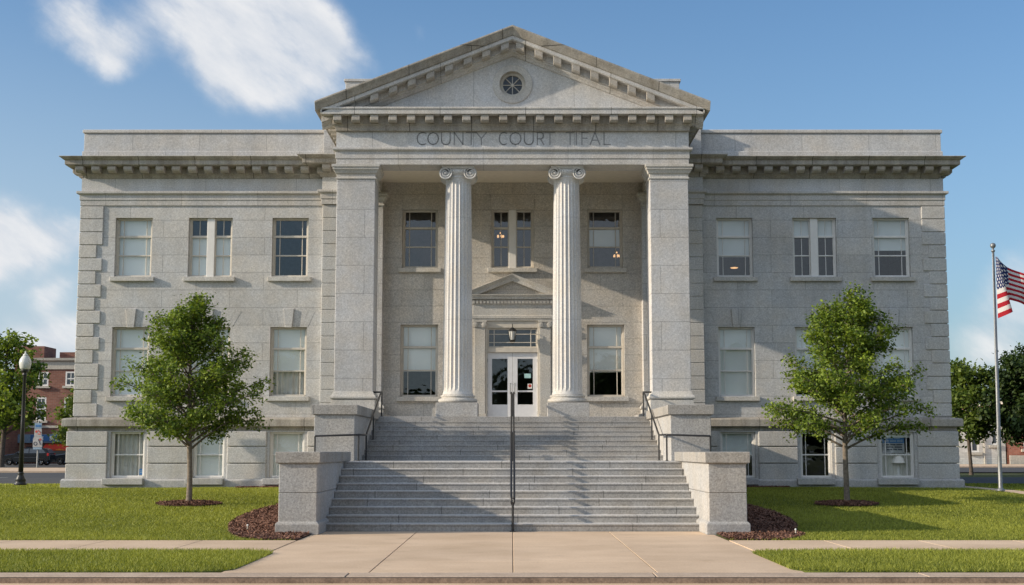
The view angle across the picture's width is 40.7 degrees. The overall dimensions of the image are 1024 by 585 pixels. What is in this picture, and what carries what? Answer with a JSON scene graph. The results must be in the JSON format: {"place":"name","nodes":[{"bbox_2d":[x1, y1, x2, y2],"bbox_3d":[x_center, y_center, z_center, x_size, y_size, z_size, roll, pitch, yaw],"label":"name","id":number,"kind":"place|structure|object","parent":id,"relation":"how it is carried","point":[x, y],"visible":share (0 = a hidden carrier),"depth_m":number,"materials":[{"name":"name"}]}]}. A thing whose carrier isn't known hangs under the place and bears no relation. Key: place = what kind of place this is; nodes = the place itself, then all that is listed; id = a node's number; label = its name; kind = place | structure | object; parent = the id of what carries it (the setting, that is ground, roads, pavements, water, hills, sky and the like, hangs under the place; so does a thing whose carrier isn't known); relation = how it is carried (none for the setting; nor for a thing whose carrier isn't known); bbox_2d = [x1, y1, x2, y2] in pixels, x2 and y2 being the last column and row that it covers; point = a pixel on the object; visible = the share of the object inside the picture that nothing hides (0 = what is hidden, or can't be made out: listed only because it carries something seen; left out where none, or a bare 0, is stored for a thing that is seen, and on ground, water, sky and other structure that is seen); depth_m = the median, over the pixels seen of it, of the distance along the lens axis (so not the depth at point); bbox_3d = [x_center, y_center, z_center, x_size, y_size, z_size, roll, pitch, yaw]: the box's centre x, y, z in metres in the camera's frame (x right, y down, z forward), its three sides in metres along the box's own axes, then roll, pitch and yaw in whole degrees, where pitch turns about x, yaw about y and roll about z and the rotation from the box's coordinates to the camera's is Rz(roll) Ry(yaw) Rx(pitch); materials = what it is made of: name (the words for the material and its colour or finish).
{"place":"outdoors","nodes":[
{"label":"outdoors","id":0,"kind":"place"},
{"bbox_2d":[0,473,64,483],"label":"side street","id":1,"kind":"structure","parent":0,"point":[37,478],"depth_m":71.60,"materials":[{"name":"grey asphalt"}]},
{"bbox_2d":[0,468,64,470],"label":"side pavement","id":2,"kind":"structure","parent":0,"point":[33,469],"depth_m":94.80,"materials":[{"name":"concrete"}]},
{"bbox_2d":[4,463,67,466],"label":"parking lot","id":3,"kind":"structure","parent":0,"point":[43,465],"depth_m":126.16,"materials":[{"name":"grey asphalt"}]},
{"bbox_2d":[4,448,54,465],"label":"parked car","id":4,"kind":"object","parent":3,"relation":"on","point":[47,455],"visible":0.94,"depth_m":126.20,"materials":[{"name":"black paint"}]},
{"bbox_2d":[55,453,66,464],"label":"parked car","id":5,"kind":"object","parent":3,"relation":"on","point":[61,458],"visible":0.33,"depth_m":131.00,"materials":[{"name":"paint"}]},
{"bbox_2d":[0,547,273,572],"bbox_3d":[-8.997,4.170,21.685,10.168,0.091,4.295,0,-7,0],"label":"grass","id":6,"kind":"structure","parent":0,"point":[133,559],"depth_m":21.45,"materials":[{"name":"green plant"}]},
{"bbox_2d":[0,540,1023,551],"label":"pavement","id":7,"kind":"structure","parent":0,"point":[754,545],"depth_m":25.41,"materials":[{"name":"concrete"}]},
{"bbox_2d":[0,483,1023,540],"bbox_3d":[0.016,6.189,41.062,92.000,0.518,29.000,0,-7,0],"label":"lawn","id":8,"kind":"structure","parent":0,"point":[716,534],"depth_m":34.66,"materials":[{"name":"green plant"}]},
{"bbox_2d":[14,351,30,484],"bbox_3d":[-15.754,4.393,44.389,0.440,5.046,0.440,0,-7,0],"label":"street lamp","id":9,"kind":"object","parent":8,"relation":"on","point":[24,366],"visible":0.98,"depth_m":44.38,"materials":[{"name":"metal"}]},
{"bbox_2d":[0,483,290,539],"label":"grass","id":10,"kind":"structure","parent":8,"relation":"on","point":[51,494],"depth_m":34.24,"materials":[{"name":"green plant"}]},
{"bbox_2d":[155,499,221,505],"bbox_3d":[-8.640,5.593,36.799,1.787,0.152,1.638,0,-7,0],"label":"mulch bed","id":11,"kind":"object","parent":8,"relation":"on","point":[192,502],"visible":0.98,"depth_m":36.48,"materials":[{"name":"brown wood"}]},
{"bbox_2d":[108,290,275,500],"bbox_3d":[-8.533,2.867,37.171,4.182,5.962,4.760,0,-7,0],"label":"young tree","id":12,"kind":"object","parent":8,"relation":"on","point":[184,342],"visible":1,"depth_m":36.75,"materials":[{"name":"green plant"}]},
{"bbox_2d":[227,486,310,539],"bbox_3d":[-6.660,5.586,36.226,5.048,0.617,19.221,0,-7,0],"label":"mulch bed","id":13,"kind":"object","parent":8,"relation":"on","point":[261,522],"visible":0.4,"depth_m":30.22,"materials":[{"name":"brown wood"}]},
{"bbox_2d":[716,485,805,539],"bbox_3d":[6.702,5.590,36.222,5.065,0.617,19.236,0,-7,0],"label":"mulch bed","id":14,"kind":"object","parent":8,"relation":"on","point":[765,523],"visible":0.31,"depth_m":30.05,"materials":[{"name":"brown wood"}]},
{"bbox_2d":[814,499,879,505],"bbox_3d":[8.968,5.615,36.952,1.773,0.171,1.648,0,-7,0],"label":"mulch bed","id":15,"kind":"object","parent":8,"relation":"on","point":[842,502],"visible":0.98,"depth_m":36.63,"materials":[{"name":"brown wood"}]},
{"bbox_2d":[761,280,940,499],"bbox_3d":[9.061,2.765,37.300,4.778,6.197,4.602,0,-7,0],"label":"young tree","id":16,"kind":"object","parent":8,"relation":"on","point":[850,322],"visible":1,"depth_m":36.79,"materials":[{"name":"green plant"}]},
{"bbox_2d":[990,243,1004,490],"bbox_3d":[15.047,2.567,42.787,0.900,8.309,0.700,0,-7,0],"label":"flagpole","id":17,"kind":"object","parent":8,"relation":"on","point":[999,452],"visible":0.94,"depth_m":42.71,"materials":[{"name":"metal"}]},
{"bbox_2d":[995,256,1023,317],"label":"flag","id":18,"kind":"object","parent":17,"relation":"attached to","point":[1010,283],"visible":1,"depth_m":43.03,"materials":[{"name":"fabric"}]},
{"bbox_2d":[0,0,1023,402],"label":"sky","id":19,"kind":"structure","parent":0,"point":[68,68],"materials":[{"name":"blue"}]},
{"bbox_2d":[221,532,804,573],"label":"walkway","id":20,"kind":"structure","parent":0,"point":[518,552],"depth_m":23.01,"materials":[{"name":"concrete"}]},
{"bbox_2d":[5,467,1023,483],"bbox_3d":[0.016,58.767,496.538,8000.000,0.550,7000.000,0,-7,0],"label":"ground","id":21,"kind":"structure","parent":0,"point":[994,474],"depth_m":84.67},
{"bbox_2d":[0,419,18,463],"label":"shop building","id":22,"kind":"structure","parent":21,"relation":"on","point":[11,445],"depth_m":147.09,"materials":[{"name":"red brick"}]},
{"bbox_2d":[0,327,51,467],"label":"street tree","id":23,"kind":"object","parent":21,"relation":"on","point":[10,405],"visible":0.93,"depth_m":115.21,"materials":[{"name":"green plant"}]},
{"bbox_2d":[0,471,64,472],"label":"side kerb","id":24,"kind":"structure","parent":21,"relation":"on","point":[33,471],"depth_m":87.28,"materials":[{"name":"concrete"}]},
{"bbox_2d":[33,421,42,467],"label":"street sign","id":25,"kind":"object","parent":21,"relation":"on","point":[37,441],"visible":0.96,"depth_m":105.79,"materials":[{"name":"metal"}]},
{"bbox_2d":[15,346,75,462],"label":"brick building","id":26,"kind":"structure","parent":21,"relation":"on","point":[61,369],"depth_m":149.73,"materials":[{"name":"brick"}]},
{"bbox_2d":[33,397,47,422],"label":"window","id":27,"kind":"structure","parent":26,"relation":"in","point":[39,399],"depth_m":149.57,"materials":[{"name":"glass"}]},
{"bbox_2d":[36,372,50,387],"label":"window","id":28,"kind":"structure","parent":26,"relation":"in","point":[45,380],"depth_m":149.90,"materials":[{"name":"glass"}]},
{"bbox_2d":[62,372,75,387],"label":"window","id":29,"kind":"structure","parent":26,"relation":"in","point":[70,376],"depth_m":149.94,"materials":[{"name":"glass"}]},
{"bbox_2d":[47,381,74,446],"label":"street tree","id":30,"kind":"object","parent":21,"relation":"on","point":[61,433],"visible":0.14,"depth_m":120.45,"materials":[{"name":"green plant"}]},
{"bbox_2d":[0,573,1023,576],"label":"kerb","id":31,"kind":"structure","parent":21,"relation":"on","point":[512,574],"depth_m":19.29,"materials":[{"name":"concrete"}]},
{"bbox_2d":[0,578,1023,582],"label":"kerb face","id":32,"kind":"object","parent":31,"relation":"attached to","point":[511,580],"visible":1,"depth_m":19.02},
{"bbox_2d":[0,583,1023,584],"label":"gutter","id":33,"kind":"object","parent":21,"relation":"on","point":[511,583],"depth_m":18.93,"materials":[{"name":"concrete"}]},
{"bbox_2d":[0,574,1023,577],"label":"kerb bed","id":34,"kind":"object","parent":21,"relation":"on","point":[511,577],"visible":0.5,"depth_m":19.05,"materials":[{"name":"grey concrete"}]},
{"bbox_2d":[59,25,965,487],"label":"courthouse","id":35,"kind":"structure","parent":21,"relation":"on","point":[355,251],"depth_m":46.63,"materials":[{"name":"stone"}]},
{"bbox_2d":[101,432,144,484],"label":"window","id":36,"kind":"structure","parent":35,"relation":"in","point":[127,448],"depth_m":46.29,"materials":[{"name":"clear glass"}]},
{"bbox_2d":[105,309,155,400],"bbox_3d":[-12.899,2.112,46.647,1.786,3.122,0.427,0,-7,0],"label":"window","id":37,"kind":"structure","parent":35,"relation":"in","point":[126,341],"depth_m":46.74,"materials":[{"name":"white glass"}]},
{"bbox_2d":[109,219,154,280],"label":"window","id":38,"kind":"structure","parent":35,"relation":"in","point":[134,236],"depth_m":47.23,"materials":[{"name":"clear glass"}]},
{"bbox_2d":[185,432,224,484],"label":"window","id":39,"kind":"structure","parent":35,"relation":"in","point":[208,465],"depth_m":46.21,"materials":[{"name":"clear glass"}]},
{"bbox_2d":[183,218,234,280],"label":"window","id":40,"kind":"structure","parent":35,"relation":"in","point":[210,256],"depth_m":47.18,"materials":[{"name":"clear glass"}]},
{"bbox_2d":[184,309,240,399],"bbox_3d":[-10.284,2.113,46.651,2.269,3.122,0.435,0,-7,0],"label":"window","id":41,"kind":"structure","parent":35,"relation":"in","point":[232,316],"depth_m":46.72,"materials":[{"name":"clear glass"}]},
{"bbox_2d":[262,432,304,484],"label":"window","id":42,"kind":"structure","parent":35,"relation":"in","point":[279,441],"depth_m":46.26,"materials":[{"name":"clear glass"}]},
{"bbox_2d":[267,219,310,280],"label":"window","id":43,"kind":"structure","parent":35,"relation":"in","point":[274,277],"depth_m":47.13,"materials":[{"name":"clear glass"}]},
{"bbox_2d":[263,309,314,400],"bbox_3d":[-7.559,2.119,46.705,1.786,3.122,0.542,0,-7,0],"label":"window","id":44,"kind":"structure","parent":35,"relation":"in","point":[288,343],"depth_m":46.80,"materials":[{"name":"white glass"}]},
{"bbox_2d":[396,325,439,400],"bbox_3d":[-3.134,2.386,46.620,1.510,2.595,0.435,0,-7,0],"label":"window","id":45,"kind":"structure","parent":35,"relation":"in","point":[419,343],"depth_m":46.82,"materials":[{"name":"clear glass"}]},
{"bbox_2d":[398,210,440,272],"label":"window","id":46,"kind":"structure","parent":35,"relation":"in","point":[405,269],"depth_m":47.17,"materials":[{"name":"clear glass"}]},
{"bbox_2d":[487,353,511,416],"bbox_3d":[-0.417,3.153,46.399,0.858,2.260,0.149,0,-7,0],"label":"door","id":47,"kind":"structure","parent":35,"relation":"in","point":[492,410],"depth_m":46.40,"materials":[{"name":"paint"}]},
{"bbox_2d":[497,213,503,239],"bbox_3d":[-0.394,-2.444,47.892,0.253,1.268,0.262,0,-7,0],"label":"chandelier","id":48,"kind":"object","parent":35,"relation":"hanging from","point":[501,236],"visible":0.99,"depth_m":47.83,"materials":[{"name":"beige glass"}]},
{"bbox_2d":[488,210,536,272],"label":"window","id":49,"kind":"structure","parent":35,"relation":"in","point":[512,228],"depth_m":47.12,"materials":[{"name":"clear glass"}]},
{"bbox_2d":[487,328,537,347],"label":"transom window","id":50,"kind":"structure","parent":35,"relation":"in","point":[488,329],"depth_m":46.57,"materials":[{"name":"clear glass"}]},
{"bbox_2d":[513,353,537,416],"bbox_3d":[0.449,3.153,46.399,0.858,2.260,0.149,0,-7,0],"label":"door","id":51,"kind":"structure","parent":35,"relation":"in","point":[520,410],"depth_m":46.40,"materials":[{"name":"paint"}]},
{"bbox_2d":[584,210,626,272],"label":"window","id":52,"kind":"structure","parent":35,"relation":"in","point":[597,237],"depth_m":47.25,"materials":[{"name":"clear glass"}]},
{"bbox_2d":[585,325,628,400],"bbox_3d":[3.166,2.386,46.620,1.510,2.595,0.435,0,-7,0],"label":"window","id":53,"kind":"structure","parent":35,"relation":"in","point":[605,343],"depth_m":46.82,"materials":[{"name":"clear glass"}]},
{"bbox_2d":[613,224,619,259],"bbox_3d":[3.646,-1.767,47.915,0.253,1.268,0.262,0,-7,0],"label":"chandelier","id":54,"kind":"object","parent":35,"relation":"hanging from","point":[617,255],"visible":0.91,"depth_m":47.85,"materials":[{"name":"beige glass"}]},
{"bbox_2d":[714,219,757,280],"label":"window","id":55,"kind":"structure","parent":35,"relation":"in","point":[733,236],"depth_m":47.26,"materials":[{"name":"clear glass"}]},
{"bbox_2d":[710,309,761,400],"bbox_3d":[7.591,2.112,46.647,1.786,3.122,0.427,0,-7,0],"label":"window","id":56,"kind":"structure","parent":35,"relation":"in","point":[735,343],"depth_m":46.74,"materials":[{"name":"grey glass"}]},
{"bbox_2d":[720,432,758,484],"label":"window","id":57,"kind":"structure","parent":35,"relation":"in","point":[729,441],"depth_m":46.28,"materials":[{"name":"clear glass"}]},
{"bbox_2d":[783,309,838,400],"bbox_3d":[10.316,2.113,46.651,2.269,3.122,0.435,0,-7,0],"label":"window","id":58,"kind":"structure","parent":35,"relation":"in","point":[800,347],"depth_m":46.74,"materials":[{"name":"clear glass"}]},
{"bbox_2d":[790,218,841,280],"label":"window","id":59,"kind":"structure","parent":35,"relation":"in","point":[812,229],"depth_m":47.13,"materials":[{"name":"clear glass"}]},
{"bbox_2d":[797,432,835,484],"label":"window","id":60,"kind":"structure","parent":35,"relation":"in","point":[806,479],"depth_m":46.05,"materials":[{"name":"clear glass"}]},
{"bbox_2d":[870,219,915,280],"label":"window","id":61,"kind":"structure","parent":35,"relation":"in","point":[888,234],"depth_m":47.26,"materials":[{"name":"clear glass"}]},
{"bbox_2d":[882,438,904,452],"bbox_3d":[12.806,5.091,46.319,0.740,0.620,0.017,0,-7,0],"label":"window poster","id":62,"kind":"object","parent":35,"relation":"attached to","point":[894,445],"depth_m":46.31,"materials":[{"name":"blue paper"}]},
{"bbox_2d":[873,309,919,400],"bbox_3d":[12.931,2.112,46.647,1.786,3.122,0.427,0,-7,0],"label":"window","id":63,"kind":"structure","parent":35,"relation":"in","point":[903,342],"depth_m":46.78,"materials":[{"name":"clear glass"}]},
{"bbox_2d":[891,455,904,474],"bbox_3d":[12.966,5.804,46.300,0.480,0.760,0.480,0,-7,0],"label":"table lamp","id":64,"kind":"object","parent":35,"relation":"in","point":[898,459],"visible":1,"depth_m":46.19,"materials":[{"name":"fabric"}]},
{"bbox_2d":[877,432,918,484],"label":"window","id":65,"kind":"structure","parent":35,"relation":"in","point":[889,476],"depth_m":46.20,"materials":[{"name":"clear glass"}]},
{"bbox_2d":[275,405,750,535],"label":"entrance stairs","id":66,"kind":"structure","parent":21,"relation":"on","point":[452,474],"depth_m":31.82,"materials":[{"name":"stone"}]},
{"bbox_2d":[314,391,382,460],"bbox_3d":[-4.469,3.630,38.301,1.220,2.039,6.321,0,-7,0],"label":"handrail","id":67,"kind":"object","parent":66,"relation":"on","point":[372,417],"visible":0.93,"depth_m":37.00,"materials":[{"name":"black metal"}]},
{"bbox_2d":[509,392,515,531],"bbox_3d":[0.016,4.068,35.651,0.140,3.490,12.044,0,-7,0],"label":"handrail","id":68,"kind":"object","parent":66,"relation":"on","point":[512,446],"visible":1,"depth_m":31.99,"materials":[{"name":"black metal"}]},
{"bbox_2d":[642,391,710,460],"bbox_3d":[4.501,3.630,38.301,1.220,2.039,6.321,0,-7,0],"label":"handrail","id":69,"kind":"object","parent":66,"relation":"on","point":[652,417],"visible":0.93,"depth_m":37.00,"materials":[{"name":"black metal"}]},
{"bbox_2d":[949,357,1004,474],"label":"street tree","id":70,"kind":"object","parent":21,"relation":"on","point":[965,391],"visible":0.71,"depth_m":82.88,"materials":[{"name":"green plant"}]},
{"bbox_2d":[956,410,1005,463],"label":"white building","id":71,"kind":"structure","parent":21,"relation":"on","point":[987,454],"depth_m":134.09,"materials":[{"name":"paint"}]},
{"bbox_2d":[971,438,981,454],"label":"window","id":72,"kind":"structure","parent":71,"relation":"in","point":[974,447],"depth_m":134.17,"materials":[{"name":"glass"}]},
{"bbox_2d":[989,428,1001,447],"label":"window","id":73,"kind":"structure","parent":71,"relation":"in","point":[994,445],"depth_m":134.25,"materials":[{"name":"glass"}]},
{"bbox_2d":[960,466,1023,466],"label":"cross kerb","id":74,"kind":"structure","parent":21,"relation":"on","point":[992,466],"depth_m":115.09,"materials":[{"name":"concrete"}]},
{"bbox_2d":[970,350,1023,448],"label":"street tree","id":75,"kind":"object","parent":21,"relation":"on","point":[1011,378],"visible":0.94,"depth_m":81.44,"materials":[{"name":"green plant"}]},
{"bbox_2d":[971,401,1023,463],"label":"red brick building","id":76,"kind":"structure","parent":21,"relation":"on","point":[1014,454],"depth_m":133.70,"materials":[{"name":"brick"}]},
{"bbox_2d":[1000,341,1023,405],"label":"street tree","id":77,"kind":"object","parent":21,"relation":"on","point":[1018,349],"visible":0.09,"depth_m":90.35,"materials":[{"name":"green plant"}]},
{"bbox_2d":[750,546,1023,571],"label":"grass","id":78,"kind":"structure","parent":0,"point":[932,560],"depth_m":21.49,"materials":[{"name":"green plant"}]},
{"bbox_2d":[960,477,1023,482],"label":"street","id":79,"kind":"structure","parent":0,"point":[993,479],"depth_m":66.58,"materials":[{"name":"grey asphalt"}]},
{"bbox_2d":[960,467,1023,471],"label":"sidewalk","id":80,"kind":"structure","parent":0,"point":[994,469],"depth_m":102.52,"materials":[{"name":"concrete"}]},
{"bbox_2d":[960,464,1023,465],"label":"cross pavement","id":81,"kind":"structure","parent":0,"point":[992,464],"depth_m":125.87,"materials":[{"name":"concrete"}]},
{"bbox_2d":[965,486,1023,493],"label":"side walk","id":82,"kind":"structure","parent":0,"point":[1016,491],"depth_m":43.01,"materials":[{"name":"concrete"}]}
]}

